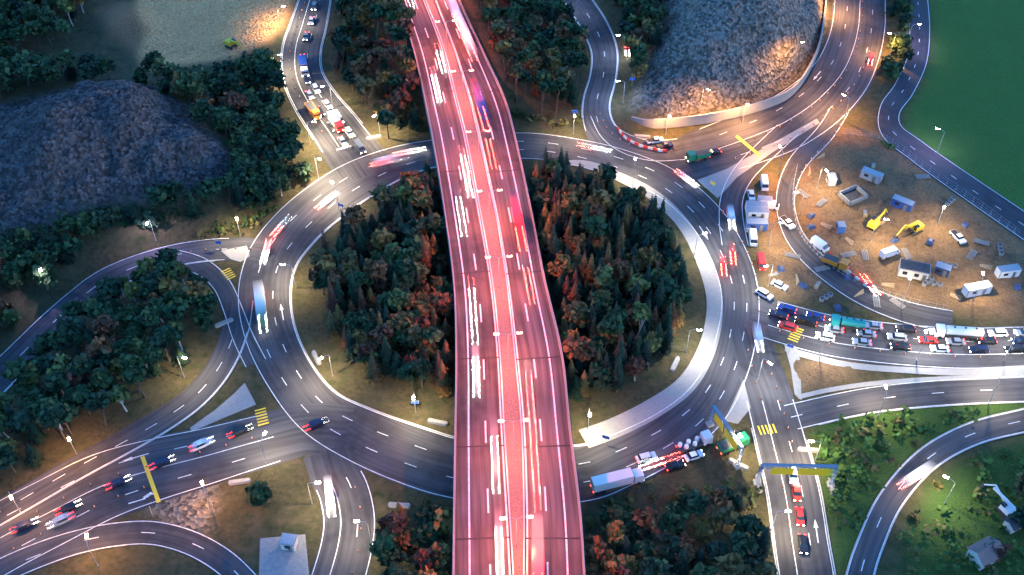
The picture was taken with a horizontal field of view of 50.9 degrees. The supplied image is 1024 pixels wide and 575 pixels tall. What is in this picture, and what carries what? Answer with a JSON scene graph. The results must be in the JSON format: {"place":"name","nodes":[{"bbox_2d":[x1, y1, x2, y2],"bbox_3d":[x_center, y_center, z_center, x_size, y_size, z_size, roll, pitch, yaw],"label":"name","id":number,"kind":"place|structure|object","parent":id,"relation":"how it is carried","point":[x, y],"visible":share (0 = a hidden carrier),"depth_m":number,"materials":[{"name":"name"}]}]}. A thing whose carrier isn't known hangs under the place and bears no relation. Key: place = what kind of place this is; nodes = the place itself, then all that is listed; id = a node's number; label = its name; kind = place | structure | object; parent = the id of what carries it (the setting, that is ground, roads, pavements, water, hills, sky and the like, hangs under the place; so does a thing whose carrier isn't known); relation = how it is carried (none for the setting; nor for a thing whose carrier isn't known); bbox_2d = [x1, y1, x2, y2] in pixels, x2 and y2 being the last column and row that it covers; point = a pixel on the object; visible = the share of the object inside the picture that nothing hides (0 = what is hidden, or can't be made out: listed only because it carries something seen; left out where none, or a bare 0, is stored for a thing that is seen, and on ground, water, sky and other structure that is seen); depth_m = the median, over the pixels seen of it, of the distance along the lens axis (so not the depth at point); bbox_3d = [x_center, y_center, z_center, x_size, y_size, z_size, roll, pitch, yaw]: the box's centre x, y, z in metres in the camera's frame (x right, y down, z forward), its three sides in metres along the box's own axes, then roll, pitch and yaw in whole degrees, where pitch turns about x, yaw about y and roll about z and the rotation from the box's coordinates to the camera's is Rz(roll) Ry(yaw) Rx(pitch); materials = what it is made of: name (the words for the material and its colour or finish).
{"place":"outdoors","nodes":[
{"label":"outdoors","id":0,"kind":"place"},
{"bbox_2d":[0,238,271,391],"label":"road","id":1,"kind":"structure","parent":0,"point":[21,345],"depth_m":286.90,"materials":[{"name":"grey asphalt"}]},
{"bbox_2d":[176,249,266,366],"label":"slip road","id":2,"kind":"structure","parent":1,"relation":"on","point":[219,282],"depth_m":283.80,"materials":[{"name":"grey asphalt"}]},
{"bbox_2d":[221,246,249,261],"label":"traffic island","id":3,"kind":"structure","parent":1,"relation":"on","point":[238,254],"depth_m":292.32,"materials":[{"name":"concrete"}]},
{"bbox_2d":[0,403,354,557],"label":"road","id":4,"kind":"structure","parent":0,"point":[290,439],"depth_m":244.65,"materials":[{"name":"grey asphalt"}]},
{"bbox_2d":[12,517,36,533],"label":"car","id":5,"kind":"object","parent":4,"relation":"on","point":[21,526],"visible":1,"depth_m":232.05,"materials":[{"name":"blue paint"}]},
{"bbox_2d":[48,512,72,528],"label":"car","id":6,"kind":"object","parent":4,"relation":"on","point":[59,520],"visible":1,"depth_m":232.98,"materials":[{"name":"grey paint"}]},
{"bbox_2d":[57,500,79,514],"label":"sedan car","id":7,"kind":"object","parent":4,"relation":"on","point":[69,507],"visible":1,"depth_m":235.35,"materials":[{"name":"black paint"}]},
{"bbox_2d":[140,456,160,502],"bbox_3d":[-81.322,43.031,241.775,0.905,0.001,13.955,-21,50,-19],"label":"gantry","id":8,"kind":"object","parent":4,"relation":"on","point":[151,482],"visible":1,"depth_m":241.47,"materials":[{"name":"yellow metal"}]},
{"bbox_2d":[151,455,173,469],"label":"car","id":9,"kind":"object","parent":4,"relation":"on","point":[156,464],"visible":1,"depth_m":243.38,"materials":[{"name":"blue paint"}]},
{"bbox_2d":[190,436,212,451],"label":"car","id":10,"kind":"object","parent":4,"relation":"on","point":[197,445],"visible":1,"depth_m":246.92,"materials":[{"name":"white paint"}]},
{"bbox_2d":[0,0,1023,574],"bbox_3d":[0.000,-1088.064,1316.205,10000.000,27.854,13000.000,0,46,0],"label":"ground","id":11,"kind":"structure","parent":0,"point":[118,138],"depth_m":295.45,"materials":[{"name":"brown soil"}]},
{"bbox_2d":[0,0,86,53],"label":"trees","id":12,"kind":"object","parent":11,"relation":"on","point":[43,22],"visible":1,"depth_m":359.03,"materials":[{"name":"green plant"}]},
{"bbox_2d":[0,210,101,328],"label":"trees","id":13,"kind":"object","parent":11,"relation":"on","point":[28,262],"visible":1,"depth_m":280.94,"materials":[{"name":"green plant"}]},
{"bbox_2d":[0,181,207,257],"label":"bushes","id":14,"kind":"object","parent":11,"relation":"on","point":[155,208],"visible":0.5,"depth_m":292.15,"materials":[{"name":"green plant"}]},
{"bbox_2d":[0,247,217,480],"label":"trees","id":15,"kind":"object","parent":11,"relation":"on","point":[55,406],"visible":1,"depth_m":257.90,"materials":[{"name":"green plant"}]},
{"bbox_2d":[0,301,251,523],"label":"slip road","id":16,"kind":"structure","parent":11,"relation":"on","point":[165,417],"depth_m":251.86,"materials":[{"name":"grey asphalt"}]},
{"bbox_2d":[0,521,254,574],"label":"loop road","id":17,"kind":"structure","parent":11,"relation":"on","point":[219,559],"depth_m":230.18,"materials":[{"name":"grey asphalt"}]},
{"bbox_2d":[0,44,312,230],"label":"trees","id":18,"kind":"object","parent":11,"relation":"on","point":[179,82],"visible":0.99,"depth_m":319.23,"materials":[{"name":"green plant"}]},
{"bbox_2d":[190,383,255,430],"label":"traffic island","id":19,"kind":"structure","parent":11,"relation":"on","point":[240,399],"depth_m":255.82,"materials":[{"name":"concrete"}]},
{"bbox_2d":[196,170,309,239],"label":"bushes","id":20,"kind":"object","parent":11,"relation":"on","point":[253,219],"visible":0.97,"depth_m":298.60,"materials":[{"name":"green plant"}]},
{"bbox_2d":[244,480,273,506],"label":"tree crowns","id":21,"kind":"object","parent":11,"relation":"on","point":[258,492],"visible":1,"depth_m":234.59,"materials":[{"name":"green plant"}]},
{"bbox_2d":[259,534,308,574],"bbox_3d":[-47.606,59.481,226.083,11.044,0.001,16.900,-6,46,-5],"label":"building","id":22,"kind":"structure","parent":11,"relation":"on","point":[275,558],"depth_m":228.02,"materials":[{"name":"concrete"}]},
{"bbox_2d":[278,532,297,550],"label":"pump house","id":23,"kind":"structure","parent":11,"relation":"on","point":[288,541],"depth_m":228.46,"materials":[{"name":"concrete"}]},
{"bbox_2d":[281,0,395,183],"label":"approach road","id":24,"kind":"structure","parent":11,"relation":"on","point":[356,169],"depth_m":340.42,"materials":[{"name":"grey asphalt"}]},
{"bbox_2d":[304,101,320,119],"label":"tipper truck","id":25,"kind":"object","parent":24,"relation":"on","point":[312,109],"visible":1,"depth_m":332.84,"materials":[{"name":"orange paint"}]},
{"bbox_2d":[327,109,344,132],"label":"truck box","id":26,"kind":"object","parent":24,"relation":"on","point":[333,117],"visible":1,"depth_m":328.13,"materials":[{"name":"red paint"}]},
{"bbox_2d":[303,443,375,574],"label":"road","id":27,"kind":"structure","parent":11,"relation":"on","point":[329,467],"depth_m":235.69,"materials":[{"name":"grey asphalt"}]},
{"bbox_2d":[324,483,335,508],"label":"car","id":28,"kind":"object","parent":27,"relation":"on","point":[329,496],"visible":1,"depth_m":236.21,"materials":[{"name":"white paint"}]},
{"bbox_2d":[327,0,424,138],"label":"trees","id":29,"kind":"object","parent":11,"relation":"on","point":[367,13],"visible":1,"depth_m":339.04,"materials":[{"name":"green plant"}]},
{"bbox_2d":[308,157,457,397],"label":"trees","id":30,"kind":"object","parent":11,"relation":"on","point":[380,333],"visible":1,"depth_m":272.91,"materials":[{"name":"green plant"}]},
{"bbox_2d":[369,497,452,574],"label":"trees","id":31,"kind":"object","parent":11,"relation":"on","point":[391,548],"visible":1,"depth_m":224.30,"materials":[{"name":"green plant"}]},
{"bbox_2d":[403,0,585,574],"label":"motorway viaduct","id":32,"kind":"object","parent":11,"relation":"on","point":[511,408],"visible":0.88,"depth_m":264.08,"materials":[{"name":"concrete"}]},
{"bbox_2d":[404,0,513,574],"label":"motorway","id":33,"kind":"structure","parent":32,"relation":"on","point":[484,406],"depth_m":257.44,"materials":[{"name":"red asphalt"}]},
{"bbox_2d":[490,441,499,465],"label":"car","id":34,"kind":"object","parent":33,"relation":"on","point":[494,454],"visible":1,"depth_m":233.44,"materials":[{"name":"grey paint"}]},
{"bbox_2d":[495,540,503,561],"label":"vehicle","id":35,"kind":"object","parent":33,"relation":"on","point":[499,550],"visible":1,"depth_m":217.44,"materials":[{"name":"white paint"}]},
{"bbox_2d":[435,0,582,574],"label":"motorway","id":36,"kind":"structure","parent":32,"relation":"on","point":[531,343],"depth_m":256.13,"materials":[{"name":"red asphalt"}]},
{"bbox_2d":[446,0,461,22],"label":"vehicle","id":37,"kind":"object","parent":36,"relation":"on","point":[454,9],"visible":0.91,"depth_m":354.45,"materials":[{"name":"white paint"}]},
{"bbox_2d":[457,22,473,49],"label":"vehicle","id":38,"kind":"object","parent":36,"relation":"on","point":[465,34],"visible":1,"depth_m":344.13,"materials":[{"name":"white paint"}]},
{"bbox_2d":[472,88,487,119],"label":"truck box","id":39,"kind":"object","parent":36,"relation":"on","point":[479,101],"visible":1,"depth_m":318.86,"materials":[{"name":"red paint"}]},
{"bbox_2d":[510,200,525,238],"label":"truck box","id":40,"kind":"object","parent":36,"relation":"on","point":[518,219],"visible":1,"depth_m":283.18,"materials":[{"name":"red paint"}]},
{"bbox_2d":[531,541,544,574],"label":"truck box","id":41,"kind":"object","parent":36,"relation":"on","point":[537,557],"visible":1,"depth_m":213.79,"materials":[{"name":"white paint"}]},
{"bbox_2d":[237,133,759,503],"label":"roundabout","id":42,"kind":"object","parent":11,"relation":"on","point":[396,449],"visible":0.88,"depth_m":269.29,"materials":[{"name":"grey asphalt"}]},
{"bbox_2d":[253,287,267,324],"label":"truck box","id":43,"kind":"object","parent":42,"relation":"on","point":[260,304],"visible":1,"depth_m":273.76,"materials":[{"name":"blue paint"}]},
{"bbox_2d":[0,0,1023,574],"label":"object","id":44,"kind":"structure","parent":11,"relation":"on","point":[608,434],"depth_m":252.69,"materials":[{"name":"paint"}]},
{"bbox_2d":[221,268,802,434],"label":"yellow road markings","id":45,"kind":"object","parent":11,"relation":"on","point":[267,416],"visible":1,"depth_m":254.54,"materials":[{"name":"yellow paint"}]},
{"bbox_2d":[215,134,835,508],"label":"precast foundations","id":46,"kind":"object","parent":11,"relation":"on","point":[445,424],"visible":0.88,"depth_m":252.34,"materials":[{"name":"concrete"}]},
{"bbox_2d":[478,0,589,113],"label":"trees","id":47,"kind":"object","parent":11,"relation":"on","point":[527,38],"visible":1,"depth_m":342.70,"materials":[{"name":"green plant"}]},
{"bbox_2d":[512,108,582,127],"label":"bushes","id":48,"kind":"object","parent":11,"relation":"on","point":[550,115],"visible":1,"depth_m":333.22,"materials":[{"name":"green plant"}]},
{"bbox_2d":[526,145,692,401],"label":"trees","id":49,"kind":"object","parent":11,"relation":"on","point":[556,191],"visible":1,"depth_m":277.30,"materials":[{"name":"green plant"}]},
{"bbox_2d":[590,467,643,494],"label":"truck box","id":50,"kind":"object","parent":11,"relation":"on","point":[603,483],"visible":1,"depth_m":237.89,"materials":[{"name":"white paint"}]},
{"bbox_2d":[589,114,675,161],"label":"link road","id":51,"kind":"structure","parent":11,"relation":"on","point":[617,139],"depth_m":326.30,"materials":[{"name":"grey asphalt"}]},
{"bbox_2d":[614,0,669,84],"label":"trees","id":52,"kind":"object","parent":11,"relation":"on","point":[648,16],"visible":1,"depth_m":351.94,"materials":[{"name":"green plant"}]},
{"bbox_2d":[569,160,722,447],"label":"ring road apron","id":53,"kind":"object","parent":11,"relation":"on","point":[681,385],"visible":0.88,"depth_m":267.55,"materials":[{"name":"concrete"}]},
{"bbox_2d":[583,477,764,525],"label":"bushes","id":54,"kind":"object","parent":11,"relation":"on","point":[590,520],"visible":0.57,"depth_m":237.56,"materials":[{"name":"green plant"}]},
{"bbox_2d":[583,485,777,574],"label":"trees","id":55,"kind":"object","parent":11,"relation":"on","point":[678,554],"visible":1,"depth_m":224.09,"materials":[{"name":"green plant"}]},
{"bbox_2d":[676,429,712,454],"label":"truck","id":56,"kind":"object","parent":11,"relation":"on","point":[705,437],"visible":1,"depth_m":246.47,"materials":[{"name":"white paint"}]},
{"bbox_2d":[705,405,743,469],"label":"sign gantry","id":57,"kind":"object","parent":11,"relation":"on","point":[709,423],"visible":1,"depth_m":243.65,"materials":[{"name":"metal"}]},
{"bbox_2d":[631,0,826,128],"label":"retaining wall","id":58,"kind":"structure","parent":11,"relation":"on","point":[658,123],"depth_m":332.94,"materials":[{"name":"concrete"}]},
{"bbox_2d":[716,431,749,455],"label":"tipper truck","id":59,"kind":"object","parent":11,"relation":"on","point":[724,447],"visible":0.86,"depth_m":245.62,"materials":[{"name":"green paint"}]},
{"bbox_2d":[744,218,768,230],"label":"site cabin","id":60,"kind":"object","parent":11,"relation":"on","point":[760,224],"visible":1,"depth_m":297.52,"materials":[{"name":"silver metal"}]},
{"bbox_2d":[745,200,769,218],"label":"white site cabins","id":61,"kind":"object","parent":11,"relation":"on","point":[756,209],"visible":0.97,"depth_m":301.07,"materials":[{"name":"silver metal"}]},
{"bbox_2d":[718,115,805,245],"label":"slip road","id":62,"kind":"structure","parent":11,"relation":"on","point":[732,194],"depth_m":310.86,"materials":[{"name":"grey asphalt"}]},
{"bbox_2d":[784,345,801,399],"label":"traffic island","id":63,"kind":"structure","parent":11,"relation":"on","point":[792,355],"depth_m":264.16,"materials":[{"name":"concrete"}]},
{"bbox_2d":[753,463,838,487],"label":"gantry","id":64,"kind":"object","parent":11,"relation":"on","point":[801,469],"visible":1,"depth_m":236.12,"materials":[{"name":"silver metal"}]},
{"bbox_2d":[821,252,849,271],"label":"tipper truck","id":65,"kind":"object","parent":11,"relation":"on","point":[833,260],"visible":1,"depth_m":287.10,"materials":[{"name":"orange paint"}]},
{"bbox_2d":[834,184,868,205],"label":"foundation pit","id":66,"kind":"object","parent":11,"relation":"on","point":[848,196],"visible":1,"depth_m":307.81,"materials":[{"name":"concrete"}]},
{"bbox_2d":[776,107,952,325],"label":"road","id":67,"kind":"structure","parent":11,"relation":"on","point":[910,312],"depth_m":292.69,"materials":[{"name":"grey asphalt"}]},
{"bbox_2d":[810,235,829,252],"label":"van","id":68,"kind":"object","parent":67,"relation":"on","point":[819,243],"visible":1,"depth_m":292.66,"materials":[{"name":"white paint"}]},
{"bbox_2d":[792,165,946,310],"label":"site fence","id":69,"kind":"object","parent":11,"relation":"on","point":[838,265],"visible":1,"depth_m":291.11,"materials":[{"name":"grey"}]},
{"bbox_2d":[859,166,883,184],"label":"site cabin","id":70,"kind":"object","parent":11,"relation":"on","point":[871,175],"visible":1,"depth_m":311.94,"materials":[{"name":"silver metal"}]},
{"bbox_2d":[768,153,1020,311],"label":"construction materials","id":71,"kind":"object","parent":11,"relation":"on","point":[838,308],"visible":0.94,"depth_m":290.54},
{"bbox_2d":[810,403,981,529],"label":"bushes","id":72,"kind":"object","parent":11,"relation":"on","point":[956,415],"visible":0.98,"depth_m":246.75,"materials":[{"name":"green plant"}]},
{"bbox_2d":[880,0,914,80],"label":"trees","id":73,"kind":"object","parent":11,"relation":"on","point":[890,64],"visible":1,"depth_m":356.13,"materials":[{"name":"green plant"}]},
{"bbox_2d":[890,194,914,212],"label":"site cabin","id":74,"kind":"object","parent":11,"relation":"on","point":[902,203],"visible":1,"depth_m":303.48,"materials":[{"name":"blue metal"}]},
{"bbox_2d":[785,349,1023,375],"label":"road walk","id":75,"kind":"structure","parent":11,"relation":"on","point":[942,371],"depth_m":263.97,"materials":[{"name":"concrete"}]},
{"bbox_2d":[893,220,924,238],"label":"excavator","id":76,"kind":"object","parent":11,"relation":"on","point":[916,227],"visible":1,"depth_m":296.19,"materials":[{"name":"yellow metal"}]},
{"bbox_2d":[798,373,1023,398],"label":"road walk","id":77,"kind":"structure","parent":11,"relation":"on","point":[873,383],"depth_m":261.56,"materials":[{"name":"concrete"}]},
{"bbox_2d":[898,258,930,280],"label":"house","id":78,"kind":"structure","parent":11,"relation":"on","point":[916,270],"depth_m":283.90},
{"bbox_2d":[848,410,1023,574],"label":"road","id":79,"kind":"structure","parent":11,"relation":"on","point":[890,501],"depth_m":243.46,"materials":[{"name":"grey asphalt"}]},
{"bbox_2d":[905,465,928,484],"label":"car","id":80,"kind":"object","parent":79,"relation":"on","point":[916,475],"visible":1,"depth_m":240.43,"materials":[{"name":"white paint"}]},
{"bbox_2d":[933,261,951,277],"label":"site cabin","id":81,"kind":"object","parent":11,"relation":"on","point":[942,269],"visible":1,"depth_m":284.76,"materials":[{"name":"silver metal"}]},
{"bbox_2d":[877,0,1023,240],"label":"road","id":82,"kind":"structure","parent":11,"relation":"on","point":[1010,212],"depth_m":324.57,"materials":[{"name":"grey asphalt"}]},
{"bbox_2d":[897,447,1023,574],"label":"bushes","id":83,"kind":"object","parent":11,"relation":"on","point":[950,529],"visible":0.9,"depth_m":232.00,"materials":[{"name":"green plant"}]},
{"bbox_2d":[961,280,992,297],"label":"site cabin","id":84,"kind":"object","parent":11,"relation":"on","point":[971,289],"visible":1,"depth_m":279.39,"materials":[{"name":"silver metal"}]},
{"bbox_2d":[966,536,1004,570],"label":"house","id":85,"kind":"structure","parent":11,"relation":"on","point":[981,553],"depth_m":225.37,"materials":[{"name":"tile"}]},
{"bbox_2d":[979,483,1015,517],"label":"excavator","id":86,"kind":"object","parent":11,"relation":"on","point":[1005,508],"visible":0.93,"depth_m":234.76,"materials":[{"name":"grey"}]},
{"bbox_2d":[984,470,1023,561],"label":"trees","id":87,"kind":"object","parent":11,"relation":"on","point":[1017,515],"visible":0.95,"depth_m":231.28,"materials":[{"name":"green plant"}]},
{"bbox_2d":[994,263,1021,278],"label":"site cabin","id":88,"kind":"object","parent":11,"relation":"on","point":[1009,271],"visible":1,"depth_m":284.57,"materials":[{"name":"silver metal"}]},
{"bbox_2d":[1002,517,1022,533],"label":"shed","id":89,"kind":"structure","parent":11,"relation":"on","point":[1011,525],"depth_m":231.38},
{"bbox_2d":[0,0,1023,574],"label":"white road markings","id":90,"kind":"object","parent":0,"point":[514,334],"visible":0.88,"depth_m":261.67,"materials":[{"name":"paint"}]},
{"bbox_2d":[565,0,633,164],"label":"road","id":91,"kind":"structure","parent":0,"point":[599,82],"depth_m":351.37,"materials":[{"name":"grey asphalt"}]},
{"bbox_2d":[656,0,886,181],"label":"road","id":92,"kind":"structure","parent":0,"point":[709,137],"depth_m":341.84,"materials":[{"name":"grey asphalt"}]},
{"bbox_2d":[685,148,710,162],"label":"tipper truck","id":93,"kind":"object","parent":92,"relation":"on","point":[691,156],"visible":1,"depth_m":318.15,"materials":[{"name":"green paint"}]},
{"bbox_2d":[698,119,819,197],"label":"traffic island","id":94,"kind":"structure","parent":92,"relation":"on","point":[720,178],"depth_m":317.30,"materials":[{"name":"concrete"}]},
{"bbox_2d":[732,327,834,574],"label":"road","id":95,"kind":"structure","parent":0,"point":[816,560],"depth_m":246.89,"materials":[{"name":"grey asphalt"}]},
{"bbox_2d":[726,380,750,423],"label":"traffic island","id":96,"kind":"structure","parent":95,"relation":"on","point":[738,412],"depth_m":255.81,"materials":[{"name":"concrete"}]},
{"bbox_2d":[752,327,763,347],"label":"car","id":97,"kind":"object","parent":95,"relation":"on","point":[758,336],"visible":1,"depth_m":268.68,"materials":[{"name":"white paint"}]},
{"bbox_2d":[746,296,1023,367],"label":"road","id":98,"kind":"structure","parent":0,"point":[896,358],"depth_m":269.45,"materials":[{"name":"grey asphalt"}]},
{"bbox_2d":[794,314,817,327],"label":"car","id":99,"kind":"object","parent":98,"relation":"on","point":[806,320],"visible":1,"depth_m":272.96,"materials":[{"name":"black paint"}]},
{"bbox_2d":[829,314,865,331],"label":"tanker truck","id":100,"kind":"object","parent":98,"relation":"on","point":[852,323],"visible":1,"depth_m":271.24,"materials":[{"name":"teal paint"}]},
{"bbox_2d":[934,324,983,341],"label":"tanker truck","id":101,"kind":"object","parent":98,"relation":"on","point":[943,330],"visible":1,"depth_m":269.02,"materials":[{"name":"white paint"}]},
{"bbox_2d":[795,378,1023,427],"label":"road","id":102,"kind":"structure","parent":0,"point":[813,411],"depth_m":257.99,"materials":[{"name":"grey asphalt"}]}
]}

